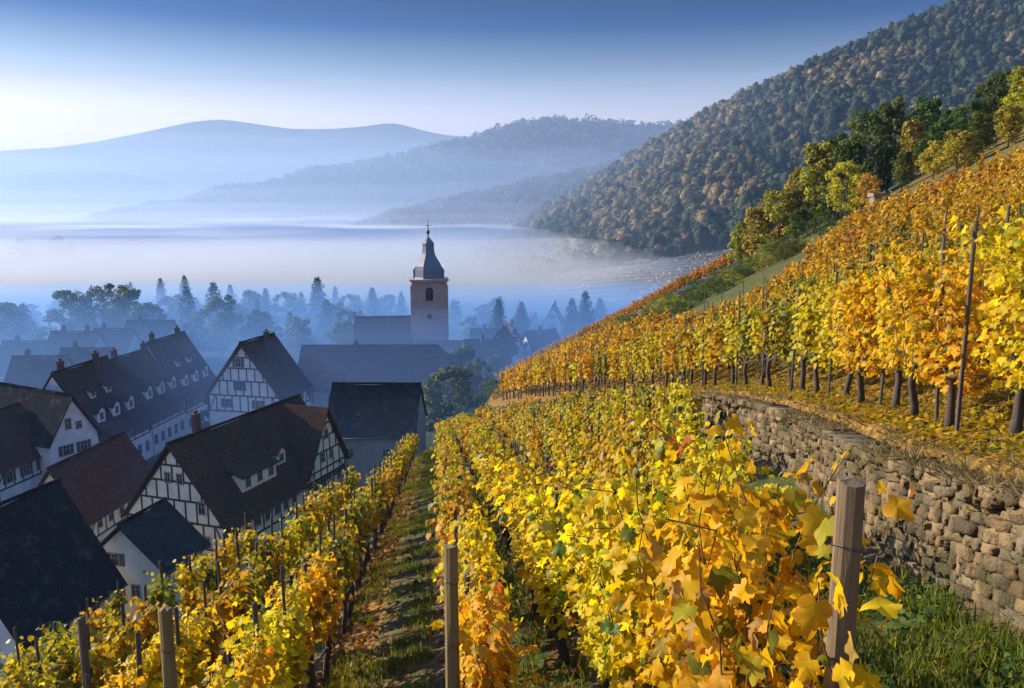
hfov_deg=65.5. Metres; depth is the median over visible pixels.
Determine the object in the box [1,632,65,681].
grapevine
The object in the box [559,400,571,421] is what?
grapevine
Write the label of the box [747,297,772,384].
grapevine
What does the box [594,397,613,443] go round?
grapevine
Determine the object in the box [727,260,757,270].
bush
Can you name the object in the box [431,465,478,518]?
grapevine
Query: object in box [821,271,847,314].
grapevine
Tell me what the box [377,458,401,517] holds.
grapevine
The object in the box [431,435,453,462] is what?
grapevine
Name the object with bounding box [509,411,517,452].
grapevine
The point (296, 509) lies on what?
vineyard stake
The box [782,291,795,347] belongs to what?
grapevine
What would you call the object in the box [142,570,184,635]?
grapevine
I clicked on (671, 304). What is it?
bush
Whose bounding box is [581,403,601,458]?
grapevine
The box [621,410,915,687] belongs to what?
grapevine
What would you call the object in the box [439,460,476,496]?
grapevine
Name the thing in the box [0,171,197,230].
foothill
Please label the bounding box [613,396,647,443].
grapevine
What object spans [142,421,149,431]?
window
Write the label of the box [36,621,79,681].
grapevine
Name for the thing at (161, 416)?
window
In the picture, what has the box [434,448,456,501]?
grapevine
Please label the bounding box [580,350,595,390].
grapevine
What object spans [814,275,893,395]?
grapevine
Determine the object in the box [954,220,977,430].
vineyard stake
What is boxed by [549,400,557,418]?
grapevine
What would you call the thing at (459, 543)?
grapevine
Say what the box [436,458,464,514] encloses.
grapevine
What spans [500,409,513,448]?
grapevine
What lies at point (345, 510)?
vineyard stake
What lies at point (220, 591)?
vineyard stake
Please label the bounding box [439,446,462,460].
grapevine
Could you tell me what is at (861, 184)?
broadleaf tree
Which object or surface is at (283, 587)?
vineyard stake
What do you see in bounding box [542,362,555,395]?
grapevine
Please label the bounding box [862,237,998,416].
grapevine
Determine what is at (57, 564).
barn house
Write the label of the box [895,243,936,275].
grapevine
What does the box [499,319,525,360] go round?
village house
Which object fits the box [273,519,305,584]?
grapevine
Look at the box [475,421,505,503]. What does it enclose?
grapevine
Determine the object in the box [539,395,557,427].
grapevine
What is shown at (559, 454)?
grapevine
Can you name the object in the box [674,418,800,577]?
grapevine
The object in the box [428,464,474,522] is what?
grapevine
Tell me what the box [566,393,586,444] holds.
grapevine
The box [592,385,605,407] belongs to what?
grapevine
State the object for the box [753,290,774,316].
grapevine
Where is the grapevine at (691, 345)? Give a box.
[673,322,700,386]
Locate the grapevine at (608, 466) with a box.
[597,409,630,495]
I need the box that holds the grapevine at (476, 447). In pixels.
[469,430,512,518]
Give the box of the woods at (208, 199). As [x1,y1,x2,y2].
[0,113,688,237]
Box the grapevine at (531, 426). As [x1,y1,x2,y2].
[521,419,541,468]
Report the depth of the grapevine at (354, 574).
13.20 m
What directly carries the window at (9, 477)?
in the village house at (20, 465)
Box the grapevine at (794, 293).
[785,282,823,332]
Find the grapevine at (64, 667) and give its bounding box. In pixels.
[6,635,95,687]
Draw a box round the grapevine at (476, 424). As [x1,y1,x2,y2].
[467,423,489,458]
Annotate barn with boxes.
[328,382,427,491]
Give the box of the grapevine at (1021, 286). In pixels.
[999,220,1023,323]
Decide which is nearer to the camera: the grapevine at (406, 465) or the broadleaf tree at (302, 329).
the grapevine at (406, 465)
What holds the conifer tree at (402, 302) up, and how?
on the ground at (238, 267)
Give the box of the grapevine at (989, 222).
[956,216,997,257]
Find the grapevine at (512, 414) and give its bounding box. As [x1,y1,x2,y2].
[506,409,516,448]
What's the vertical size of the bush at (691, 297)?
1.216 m
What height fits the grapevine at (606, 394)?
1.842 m
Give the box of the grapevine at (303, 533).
[284,502,316,585]
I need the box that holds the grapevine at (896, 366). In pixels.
[850,253,948,407]
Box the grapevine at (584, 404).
[577,396,596,434]
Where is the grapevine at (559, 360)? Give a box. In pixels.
[554,356,567,394]
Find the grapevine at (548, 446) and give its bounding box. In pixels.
[541,417,555,475]
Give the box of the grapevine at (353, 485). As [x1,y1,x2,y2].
[345,466,357,498]
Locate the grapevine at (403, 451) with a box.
[399,448,406,487]
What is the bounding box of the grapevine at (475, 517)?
[434,506,490,565]
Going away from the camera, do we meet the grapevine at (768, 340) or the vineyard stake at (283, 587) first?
the vineyard stake at (283, 587)
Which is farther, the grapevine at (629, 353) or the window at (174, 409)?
the window at (174, 409)
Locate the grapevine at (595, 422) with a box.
[589,397,602,439]
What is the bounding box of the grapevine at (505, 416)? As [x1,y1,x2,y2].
[498,407,509,437]
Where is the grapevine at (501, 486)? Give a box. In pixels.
[467,453,587,615]
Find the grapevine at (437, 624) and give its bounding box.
[430,559,522,675]
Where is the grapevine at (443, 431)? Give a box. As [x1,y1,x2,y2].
[434,425,449,450]
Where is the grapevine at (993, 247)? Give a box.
[957,223,1023,364]
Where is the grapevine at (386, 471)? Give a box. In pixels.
[376,461,391,524]
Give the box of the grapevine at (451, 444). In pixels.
[439,436,458,452]
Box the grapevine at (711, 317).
[697,311,715,351]
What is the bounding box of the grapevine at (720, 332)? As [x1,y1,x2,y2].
[711,315,728,367]
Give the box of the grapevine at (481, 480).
[471,435,501,515]
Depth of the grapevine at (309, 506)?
18.66 m
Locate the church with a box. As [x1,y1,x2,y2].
[343,223,462,354]
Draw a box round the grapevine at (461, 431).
[457,425,470,470]
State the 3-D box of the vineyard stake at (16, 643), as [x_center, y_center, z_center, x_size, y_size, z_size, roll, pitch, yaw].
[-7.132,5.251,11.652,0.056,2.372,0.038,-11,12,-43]
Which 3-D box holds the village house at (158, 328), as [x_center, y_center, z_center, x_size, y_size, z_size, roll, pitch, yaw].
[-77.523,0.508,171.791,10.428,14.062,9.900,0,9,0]
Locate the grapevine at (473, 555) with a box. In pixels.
[431,503,518,628]
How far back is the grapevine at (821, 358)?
15.18 m
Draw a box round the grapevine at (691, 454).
[633,425,735,528]
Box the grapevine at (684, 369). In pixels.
[673,324,694,385]
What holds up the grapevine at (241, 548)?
on the ground at (238, 267)
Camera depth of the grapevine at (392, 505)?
25.27 m
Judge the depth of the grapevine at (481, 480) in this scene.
18.39 m
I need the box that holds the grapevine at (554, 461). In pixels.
[547,408,567,470]
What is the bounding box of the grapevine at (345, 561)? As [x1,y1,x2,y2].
[324,527,356,634]
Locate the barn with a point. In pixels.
(374, 423)
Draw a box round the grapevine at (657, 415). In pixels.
[641,395,672,459]
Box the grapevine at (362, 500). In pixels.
[347,489,375,569]
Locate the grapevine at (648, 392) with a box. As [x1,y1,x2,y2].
[638,377,658,432]
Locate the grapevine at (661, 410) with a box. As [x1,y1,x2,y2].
[649,384,688,464]
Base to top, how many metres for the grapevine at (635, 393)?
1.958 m
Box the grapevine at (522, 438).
[519,411,531,448]
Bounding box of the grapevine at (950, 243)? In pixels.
[925,225,968,277]
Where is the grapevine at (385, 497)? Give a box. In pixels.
[370,470,394,532]
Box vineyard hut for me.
[867,193,889,213]
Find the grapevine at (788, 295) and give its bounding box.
[783,286,805,320]
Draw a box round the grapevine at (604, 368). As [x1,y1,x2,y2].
[599,350,611,386]
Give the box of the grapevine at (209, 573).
[191,550,220,614]
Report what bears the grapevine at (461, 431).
on the ground at (238, 267)
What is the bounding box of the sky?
[0,0,947,150]
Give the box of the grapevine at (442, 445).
[435,440,458,453]
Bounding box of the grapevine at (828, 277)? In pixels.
[813,268,839,315]
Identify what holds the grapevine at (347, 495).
on the ground at (238, 267)
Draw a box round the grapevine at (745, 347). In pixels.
[734,309,760,384]
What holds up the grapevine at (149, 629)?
on the ground at (238, 267)
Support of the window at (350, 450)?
in the barn
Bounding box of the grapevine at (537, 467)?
[497,442,548,558]
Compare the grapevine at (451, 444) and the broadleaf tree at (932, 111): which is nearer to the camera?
the grapevine at (451, 444)
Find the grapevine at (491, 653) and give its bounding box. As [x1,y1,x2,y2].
[444,565,540,687]
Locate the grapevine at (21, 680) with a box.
[0,660,53,687]
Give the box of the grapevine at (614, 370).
[605,345,625,384]
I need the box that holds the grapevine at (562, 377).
[557,357,570,394]
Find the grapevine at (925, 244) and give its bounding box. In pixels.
[919,241,948,263]
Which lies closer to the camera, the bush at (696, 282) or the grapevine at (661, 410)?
the grapevine at (661, 410)
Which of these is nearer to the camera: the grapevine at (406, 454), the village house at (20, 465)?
the grapevine at (406, 454)
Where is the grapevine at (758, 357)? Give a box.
[752,298,769,364]
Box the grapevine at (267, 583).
[241,535,277,629]
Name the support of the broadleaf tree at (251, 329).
on the ground at (238, 267)
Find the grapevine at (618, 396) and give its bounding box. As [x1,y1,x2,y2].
[611,384,625,409]
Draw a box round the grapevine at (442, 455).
[430,444,464,497]
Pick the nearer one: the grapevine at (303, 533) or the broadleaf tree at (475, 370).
the grapevine at (303, 533)
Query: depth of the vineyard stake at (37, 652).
9.13 m
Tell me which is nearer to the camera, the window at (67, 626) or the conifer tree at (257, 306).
the window at (67, 626)
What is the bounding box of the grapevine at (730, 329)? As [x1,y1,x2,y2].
[714,307,750,384]
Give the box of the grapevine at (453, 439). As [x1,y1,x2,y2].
[439,431,458,452]
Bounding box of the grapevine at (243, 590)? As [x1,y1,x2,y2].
[209,555,255,668]
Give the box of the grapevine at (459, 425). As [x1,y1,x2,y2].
[456,418,466,461]
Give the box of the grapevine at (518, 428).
[515,413,522,460]
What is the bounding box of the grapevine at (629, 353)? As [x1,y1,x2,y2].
[626,337,643,387]
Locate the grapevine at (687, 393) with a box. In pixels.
[678,377,702,429]
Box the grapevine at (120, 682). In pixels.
[82,669,147,687]
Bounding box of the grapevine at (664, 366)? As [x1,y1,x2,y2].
[654,326,677,386]
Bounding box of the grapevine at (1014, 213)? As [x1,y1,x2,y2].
[991,196,1023,226]
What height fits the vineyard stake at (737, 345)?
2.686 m
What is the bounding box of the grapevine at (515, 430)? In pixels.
[508,412,520,455]
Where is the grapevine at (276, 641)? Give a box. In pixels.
[220,590,308,687]
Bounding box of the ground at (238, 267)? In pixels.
[0,125,1023,687]
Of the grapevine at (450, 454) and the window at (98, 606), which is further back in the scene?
the window at (98, 606)
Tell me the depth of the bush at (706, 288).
67.05 m
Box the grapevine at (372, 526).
[355,486,378,561]
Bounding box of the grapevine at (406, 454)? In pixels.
[401,438,412,480]
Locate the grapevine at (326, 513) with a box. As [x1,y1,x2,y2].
[316,491,334,549]
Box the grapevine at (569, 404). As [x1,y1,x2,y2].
[563,396,576,430]
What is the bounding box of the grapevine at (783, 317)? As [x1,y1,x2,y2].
[768,291,811,389]
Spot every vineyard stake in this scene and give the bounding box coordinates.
[13,627,20,665]
[34,638,41,674]
[53,621,57,635]
[84,674,89,687]
[86,598,91,643]
[86,622,93,687]
[117,579,119,615]
[121,602,126,646]
[135,631,142,687]
[143,584,147,620]
[158,560,164,602]
[174,606,181,687]
[188,555,194,597]
[202,580,210,686]
[215,540,217,600]
[216,560,232,677]
[221,650,227,681]
[222,533,226,560]
[235,541,240,570]
[244,512,247,542]
[252,602,259,650]
[255,541,257,584]
[270,515,275,612]
[280,513,284,580]
[280,565,285,614]
[295,503,298,587]
[303,558,315,687]
[319,531,324,661]
[327,517,339,626]
[333,513,334,646]
[344,508,349,603]
[350,501,357,590]
[371,477,374,556]
[374,474,376,548]
[379,460,383,530]
[383,462,386,524]
[454,509,456,519]
[454,527,457,543]
[462,572,469,665]
[554,486,559,530]
[565,352,565,394]
[588,424,592,481]
[592,345,593,388]
[598,401,599,442]
[600,531,608,687]
[652,386,653,419]
[659,326,662,387]
[702,318,703,385]
[735,301,740,385]
[760,289,763,363]
[761,290,768,385]
[790,288,800,390]
[827,272,837,394]
[869,244,870,261]
[878,258,894,405]
[921,234,923,255]
[934,236,945,421]
[943,205,947,234]
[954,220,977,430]
[977,205,979,221]
[994,205,1010,345]
[1017,202,1021,233]
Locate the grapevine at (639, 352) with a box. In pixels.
[626,335,658,388]
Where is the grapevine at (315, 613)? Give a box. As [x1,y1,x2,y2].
[264,536,337,687]
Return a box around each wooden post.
[77,616,92,687]
[158,605,177,687]
[443,543,459,687]
[823,476,865,687]
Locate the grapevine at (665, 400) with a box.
[653,380,669,415]
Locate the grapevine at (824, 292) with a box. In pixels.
[811,283,841,333]
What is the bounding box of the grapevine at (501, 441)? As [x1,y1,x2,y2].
[477,425,521,527]
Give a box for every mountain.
[0,120,470,191]
[0,121,677,242]
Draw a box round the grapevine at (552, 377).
[546,362,558,395]
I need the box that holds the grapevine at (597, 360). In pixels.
[591,346,604,389]
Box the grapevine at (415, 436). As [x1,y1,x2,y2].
[409,434,417,462]
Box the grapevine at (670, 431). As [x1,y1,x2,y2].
[652,406,694,517]
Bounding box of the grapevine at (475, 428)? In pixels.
[472,418,494,454]
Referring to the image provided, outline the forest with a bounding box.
[472,0,1023,277]
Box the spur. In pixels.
[274,193,552,255]
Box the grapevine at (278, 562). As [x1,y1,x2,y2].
[258,529,290,609]
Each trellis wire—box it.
[110,482,343,685]
[534,475,809,687]
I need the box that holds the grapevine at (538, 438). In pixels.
[530,416,543,474]
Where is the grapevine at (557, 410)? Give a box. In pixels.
[554,395,563,430]
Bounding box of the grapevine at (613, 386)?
[608,381,620,426]
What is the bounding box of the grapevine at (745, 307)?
[735,297,756,318]
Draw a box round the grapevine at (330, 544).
[300,524,349,660]
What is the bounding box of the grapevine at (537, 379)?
[532,359,543,395]
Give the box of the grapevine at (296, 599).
[265,573,326,687]
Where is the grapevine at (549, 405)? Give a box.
[545,398,557,418]
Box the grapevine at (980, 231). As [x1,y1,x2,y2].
[958,215,1003,289]
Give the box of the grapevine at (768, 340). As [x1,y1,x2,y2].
[757,296,794,386]
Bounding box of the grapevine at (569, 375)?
[563,358,575,395]
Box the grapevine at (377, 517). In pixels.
[357,474,385,550]
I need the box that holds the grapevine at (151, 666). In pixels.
[111,638,180,687]
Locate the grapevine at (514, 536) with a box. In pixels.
[508,465,555,591]
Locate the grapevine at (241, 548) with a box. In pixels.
[221,527,254,577]
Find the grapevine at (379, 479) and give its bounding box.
[364,469,386,519]
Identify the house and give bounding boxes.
[0,335,46,381]
[0,382,103,478]
[0,402,41,506]
[0,478,128,687]
[4,348,74,390]
[38,431,150,541]
[41,324,108,354]
[43,350,152,459]
[59,341,118,366]
[93,322,141,357]
[100,497,211,625]
[110,341,187,455]
[120,393,350,582]
[124,314,180,342]
[146,325,215,434]
[204,329,313,428]
[462,333,512,391]
[469,324,499,339]
[494,323,518,362]
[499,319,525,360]
[521,325,560,358]
[528,310,542,328]
[542,300,564,335]
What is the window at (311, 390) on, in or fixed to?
in the half timbered house at (260, 371)
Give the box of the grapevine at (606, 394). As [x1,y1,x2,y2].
[597,383,610,405]
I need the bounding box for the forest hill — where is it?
[479,6,1023,294]
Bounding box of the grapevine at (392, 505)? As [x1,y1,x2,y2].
[381,459,398,514]
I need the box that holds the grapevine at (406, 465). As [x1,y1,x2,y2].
[398,443,410,483]
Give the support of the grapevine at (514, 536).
on the ground at (238, 267)
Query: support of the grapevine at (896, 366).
on the ground at (238, 267)
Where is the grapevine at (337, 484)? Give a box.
[329,479,347,514]
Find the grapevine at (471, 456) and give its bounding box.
[463,424,487,491]
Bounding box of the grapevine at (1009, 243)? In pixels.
[1005,228,1023,247]
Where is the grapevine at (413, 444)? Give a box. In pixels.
[404,436,415,455]
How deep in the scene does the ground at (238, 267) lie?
200.30 m
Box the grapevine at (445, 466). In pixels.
[435,457,465,497]
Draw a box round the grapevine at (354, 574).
[327,502,365,617]
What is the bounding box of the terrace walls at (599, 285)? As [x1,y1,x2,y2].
[540,249,762,300]
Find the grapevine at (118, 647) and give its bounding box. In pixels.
[94,612,146,684]
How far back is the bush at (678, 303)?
62.66 m
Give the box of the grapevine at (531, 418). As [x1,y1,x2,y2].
[521,409,542,450]
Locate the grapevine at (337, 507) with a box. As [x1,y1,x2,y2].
[325,481,346,534]
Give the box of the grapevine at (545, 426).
[537,408,558,473]
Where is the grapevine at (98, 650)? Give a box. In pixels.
[52,617,118,687]
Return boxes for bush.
[476,379,504,401]
[594,321,621,329]
[634,310,661,324]
[643,295,661,308]
[651,294,692,311]
[654,300,687,315]
[665,289,684,296]
[667,297,693,310]
[677,294,703,309]
[679,278,705,292]
[687,291,708,301]
[692,278,708,287]
[693,292,709,300]
[696,277,734,295]
[700,280,722,293]
[702,270,721,280]
[709,265,731,278]
[717,273,744,286]
[718,267,737,275]
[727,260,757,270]
[728,267,753,278]
[731,269,750,279]
[741,259,762,269]
[742,261,762,271]
[743,255,759,262]
[753,239,793,260]
[753,265,763,271]
[756,236,806,261]
[758,255,775,266]
[759,240,799,258]
[773,243,804,256]
[795,215,837,235]
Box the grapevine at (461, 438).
[458,418,476,468]
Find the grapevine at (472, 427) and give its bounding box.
[466,423,476,477]
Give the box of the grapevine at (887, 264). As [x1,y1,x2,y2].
[877,253,904,273]
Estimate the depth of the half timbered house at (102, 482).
86.49 m
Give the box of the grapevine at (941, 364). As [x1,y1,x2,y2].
[879,248,1023,427]
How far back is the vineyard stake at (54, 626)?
12.52 m
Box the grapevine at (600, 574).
[549,460,698,687]
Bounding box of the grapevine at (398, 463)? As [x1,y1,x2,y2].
[389,453,403,504]
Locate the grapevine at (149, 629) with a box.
[119,594,167,655]
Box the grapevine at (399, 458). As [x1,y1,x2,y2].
[384,449,402,498]
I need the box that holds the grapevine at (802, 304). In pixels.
[789,283,823,390]
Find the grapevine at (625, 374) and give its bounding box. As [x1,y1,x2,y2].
[618,341,631,390]
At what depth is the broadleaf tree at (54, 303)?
253.31 m
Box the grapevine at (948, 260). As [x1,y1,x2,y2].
[928,258,960,326]
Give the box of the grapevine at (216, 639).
[180,585,238,687]
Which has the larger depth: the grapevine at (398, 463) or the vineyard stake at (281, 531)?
the grapevine at (398, 463)
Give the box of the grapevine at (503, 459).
[487,442,539,548]
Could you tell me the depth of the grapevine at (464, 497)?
11.59 m
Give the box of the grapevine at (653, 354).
[642,326,663,385]
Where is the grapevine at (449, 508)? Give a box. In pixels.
[426,484,483,590]
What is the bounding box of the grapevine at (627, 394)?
[622,383,634,411]
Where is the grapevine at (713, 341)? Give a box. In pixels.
[696,319,728,385]
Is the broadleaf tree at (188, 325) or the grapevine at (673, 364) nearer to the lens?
the grapevine at (673, 364)
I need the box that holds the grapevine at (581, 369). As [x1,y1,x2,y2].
[573,354,587,391]
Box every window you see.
[2,469,15,484]
[20,463,32,477]
[36,459,40,470]
[58,443,73,456]
[62,623,70,634]
[64,417,72,430]
[75,420,82,429]
[76,439,90,451]
[92,603,100,611]
[97,518,103,529]
[107,552,124,566]
[108,512,114,521]
[119,505,124,515]
[127,428,134,438]
[130,584,141,598]
[135,425,142,435]
[138,444,142,454]
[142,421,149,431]
[145,440,149,451]
[151,414,157,425]
[154,433,157,444]
[158,411,164,421]
[161,430,164,440]
[164,471,171,483]
[165,408,171,418]
[167,426,171,437]
[171,405,177,414]
[174,423,177,433]
[176,473,183,484]
[178,402,183,411]
[180,420,183,430]
[186,400,192,409]
[192,398,197,406]
[197,501,205,515]
[198,395,203,403]
[204,536,211,548]
[221,399,232,407]
[232,358,243,366]
[233,381,245,390]
[252,400,263,408]
[256,516,261,526]
[265,511,270,521]
[274,505,280,515]
[283,500,288,510]
[292,495,297,505]
[307,388,312,396]
[310,394,314,402]
[321,452,325,463]
[322,478,326,487]
[324,428,328,439]
[329,447,333,458]
[347,448,354,457]
[382,448,389,457]
[426,313,432,319]
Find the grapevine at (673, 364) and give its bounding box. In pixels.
[662,328,680,382]
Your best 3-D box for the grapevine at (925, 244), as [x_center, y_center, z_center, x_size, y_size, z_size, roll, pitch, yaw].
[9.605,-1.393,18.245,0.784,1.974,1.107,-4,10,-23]
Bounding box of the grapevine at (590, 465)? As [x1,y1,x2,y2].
[578,423,600,489]
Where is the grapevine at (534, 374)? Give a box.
[531,363,540,395]
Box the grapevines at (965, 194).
[434,143,1023,440]
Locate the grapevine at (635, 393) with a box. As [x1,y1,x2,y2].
[630,376,644,427]
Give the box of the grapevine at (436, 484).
[430,468,470,521]
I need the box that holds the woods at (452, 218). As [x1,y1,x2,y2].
[300,157,621,248]
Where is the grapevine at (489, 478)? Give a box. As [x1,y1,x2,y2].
[484,448,510,537]
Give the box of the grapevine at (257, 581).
[222,563,264,661]
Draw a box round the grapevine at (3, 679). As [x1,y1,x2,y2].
[0,652,15,687]
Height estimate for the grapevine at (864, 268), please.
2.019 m
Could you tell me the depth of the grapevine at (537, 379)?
49.72 m
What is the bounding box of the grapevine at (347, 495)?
[342,476,352,516]
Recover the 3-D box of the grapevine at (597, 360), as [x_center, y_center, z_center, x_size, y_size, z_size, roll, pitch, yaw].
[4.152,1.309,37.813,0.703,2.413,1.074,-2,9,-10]
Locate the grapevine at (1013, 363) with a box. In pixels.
[947,207,1023,434]
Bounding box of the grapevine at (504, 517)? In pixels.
[495,462,597,638]
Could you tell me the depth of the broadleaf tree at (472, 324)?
216.34 m
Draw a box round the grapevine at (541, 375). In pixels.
[535,360,546,396]
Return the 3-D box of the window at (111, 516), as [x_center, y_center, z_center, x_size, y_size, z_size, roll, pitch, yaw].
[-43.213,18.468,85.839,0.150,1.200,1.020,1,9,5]
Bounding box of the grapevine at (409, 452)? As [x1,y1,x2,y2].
[401,437,411,475]
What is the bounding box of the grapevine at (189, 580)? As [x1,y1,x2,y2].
[172,556,210,631]
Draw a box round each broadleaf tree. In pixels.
[0,302,34,344]
[17,304,43,326]
[28,329,48,341]
[38,289,102,334]
[44,299,67,315]
[76,283,125,330]
[102,284,142,329]
[114,307,167,327]
[120,302,161,322]
[153,294,180,326]
[180,318,209,352]
[192,294,244,357]
[198,392,209,430]
[228,303,248,338]
[239,289,270,322]
[239,309,284,343]
[269,291,304,325]
[283,316,318,359]
[322,301,350,322]
[322,320,353,344]
[329,309,358,341]
[338,293,365,319]
[378,294,403,315]
[421,363,486,437]
[448,299,461,323]
[449,342,482,394]
[459,317,481,338]
[459,358,495,402]
[473,304,490,322]
[478,312,486,323]
[481,354,501,387]
[485,296,505,321]
[727,221,759,269]
[740,204,776,259]
[751,188,796,243]
[782,167,821,238]
[786,207,809,240]
[796,139,841,231]
[807,132,857,220]
[810,185,848,227]
[825,159,867,215]
[833,108,899,205]
[851,173,882,205]
[867,96,909,192]
[891,149,915,190]
[896,118,926,182]
[903,95,942,171]
[913,118,967,163]
[915,140,951,179]
[928,106,961,159]
[936,129,980,170]
[949,100,996,138]
[963,140,984,160]
[967,79,1008,131]
[967,111,1002,152]
[974,70,1020,112]
[992,103,1023,147]
[996,91,1023,142]
[997,64,1023,121]
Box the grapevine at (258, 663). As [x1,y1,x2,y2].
[207,631,280,687]
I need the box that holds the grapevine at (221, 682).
[191,628,249,687]
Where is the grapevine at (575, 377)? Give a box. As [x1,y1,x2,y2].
[568,356,583,389]
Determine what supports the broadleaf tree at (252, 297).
on the ground at (238, 267)
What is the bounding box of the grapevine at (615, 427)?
[610,399,627,442]
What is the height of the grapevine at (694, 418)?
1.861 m
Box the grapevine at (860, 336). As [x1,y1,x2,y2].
[830,257,903,402]
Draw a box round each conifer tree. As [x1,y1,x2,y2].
[15,302,37,339]
[96,301,108,327]
[125,282,139,310]
[152,278,171,316]
[167,303,181,327]
[175,286,204,348]
[179,275,193,305]
[194,297,202,324]
[199,282,237,343]
[222,285,238,311]
[243,299,263,339]
[261,288,276,328]
[282,311,299,352]
[295,291,309,325]
[303,276,326,333]
[309,299,338,344]
[330,286,339,310]
[362,287,385,315]
[395,291,408,315]
[488,298,506,327]
[509,301,534,337]
[558,298,579,339]
[566,290,597,337]
[592,297,608,321]
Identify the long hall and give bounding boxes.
[298,339,468,420]
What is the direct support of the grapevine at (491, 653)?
on the ground at (238, 267)
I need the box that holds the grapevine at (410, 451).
[404,433,413,472]
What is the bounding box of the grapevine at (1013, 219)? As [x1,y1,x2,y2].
[989,208,1023,286]
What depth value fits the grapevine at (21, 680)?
8.66 m
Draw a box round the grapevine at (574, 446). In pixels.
[563,412,588,485]
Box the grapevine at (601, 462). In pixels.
[590,417,613,482]
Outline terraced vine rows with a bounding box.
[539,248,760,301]
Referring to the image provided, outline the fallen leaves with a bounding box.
[315,301,1023,687]
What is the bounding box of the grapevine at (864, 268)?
[855,260,879,281]
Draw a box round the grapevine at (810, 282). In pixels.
[793,275,819,316]
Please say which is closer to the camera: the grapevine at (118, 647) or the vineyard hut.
the grapevine at (118, 647)
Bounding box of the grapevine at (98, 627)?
[66,596,108,647]
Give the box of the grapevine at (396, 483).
[388,457,398,506]
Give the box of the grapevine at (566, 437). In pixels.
[552,414,581,484]
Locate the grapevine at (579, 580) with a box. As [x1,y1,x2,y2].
[527,460,666,687]
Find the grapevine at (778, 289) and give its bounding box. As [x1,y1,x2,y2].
[758,287,784,310]
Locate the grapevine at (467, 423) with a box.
[463,414,479,462]
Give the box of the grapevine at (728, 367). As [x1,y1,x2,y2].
[718,314,736,368]
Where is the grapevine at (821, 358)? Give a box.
[797,290,843,393]
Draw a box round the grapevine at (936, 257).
[922,242,995,357]
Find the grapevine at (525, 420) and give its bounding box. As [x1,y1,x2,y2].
[520,407,536,450]
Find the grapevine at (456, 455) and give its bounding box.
[433,442,467,476]
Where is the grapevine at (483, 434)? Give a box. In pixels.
[471,422,508,501]
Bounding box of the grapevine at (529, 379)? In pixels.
[526,368,534,396]
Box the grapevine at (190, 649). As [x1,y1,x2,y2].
[149,603,221,687]
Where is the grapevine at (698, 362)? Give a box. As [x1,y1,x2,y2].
[692,317,722,385]
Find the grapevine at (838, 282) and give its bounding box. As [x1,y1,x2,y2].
[837,270,871,352]
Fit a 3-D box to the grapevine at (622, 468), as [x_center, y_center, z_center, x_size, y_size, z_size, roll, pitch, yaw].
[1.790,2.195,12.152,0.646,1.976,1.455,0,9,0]
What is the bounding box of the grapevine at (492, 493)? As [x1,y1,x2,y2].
[486,448,546,570]
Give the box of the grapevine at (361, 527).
[337,496,372,585]
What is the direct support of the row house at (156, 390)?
on the ground at (238, 267)
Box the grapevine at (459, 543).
[437,522,497,577]
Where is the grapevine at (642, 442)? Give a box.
[627,420,665,545]
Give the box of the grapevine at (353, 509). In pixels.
[324,503,360,601]
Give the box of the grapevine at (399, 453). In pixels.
[393,447,405,494]
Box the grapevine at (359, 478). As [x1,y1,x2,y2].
[343,464,362,497]
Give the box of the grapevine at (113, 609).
[90,589,127,643]
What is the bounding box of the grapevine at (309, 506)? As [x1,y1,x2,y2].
[292,492,319,548]
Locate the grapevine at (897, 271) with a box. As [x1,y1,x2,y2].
[881,260,905,336]
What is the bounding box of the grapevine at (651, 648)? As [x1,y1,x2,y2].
[555,459,803,687]
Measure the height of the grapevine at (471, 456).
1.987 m
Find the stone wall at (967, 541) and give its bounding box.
[490,392,1023,633]
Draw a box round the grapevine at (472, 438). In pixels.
[467,424,492,478]
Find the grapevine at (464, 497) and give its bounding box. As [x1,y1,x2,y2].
[425,468,473,562]
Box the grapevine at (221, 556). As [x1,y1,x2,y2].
[208,539,235,594]
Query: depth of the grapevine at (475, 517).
9.18 m
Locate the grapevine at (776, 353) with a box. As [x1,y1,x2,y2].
[768,297,786,362]
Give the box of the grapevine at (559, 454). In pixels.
[548,415,569,480]
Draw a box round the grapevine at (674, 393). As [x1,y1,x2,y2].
[666,374,684,415]
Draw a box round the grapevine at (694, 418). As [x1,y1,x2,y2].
[665,398,705,460]
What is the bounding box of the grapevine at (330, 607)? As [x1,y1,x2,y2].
[289,549,357,683]
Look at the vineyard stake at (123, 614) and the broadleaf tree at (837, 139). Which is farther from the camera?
the broadleaf tree at (837, 139)
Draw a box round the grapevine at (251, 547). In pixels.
[239,523,258,560]
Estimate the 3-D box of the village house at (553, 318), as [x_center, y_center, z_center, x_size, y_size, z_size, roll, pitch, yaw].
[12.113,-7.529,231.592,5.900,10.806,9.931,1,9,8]
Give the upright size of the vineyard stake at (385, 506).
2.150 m
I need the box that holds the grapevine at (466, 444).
[461,416,477,475]
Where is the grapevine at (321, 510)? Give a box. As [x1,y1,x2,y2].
[304,490,327,550]
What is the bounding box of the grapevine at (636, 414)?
[626,397,656,473]
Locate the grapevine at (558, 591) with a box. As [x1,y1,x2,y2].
[494,481,631,665]
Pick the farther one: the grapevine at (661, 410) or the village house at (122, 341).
the village house at (122, 341)
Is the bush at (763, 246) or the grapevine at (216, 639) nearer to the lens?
the grapevine at (216, 639)
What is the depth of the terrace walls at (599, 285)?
382.42 m
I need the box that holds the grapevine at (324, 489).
[315,483,338,526]
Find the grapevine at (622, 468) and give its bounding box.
[607,418,646,515]

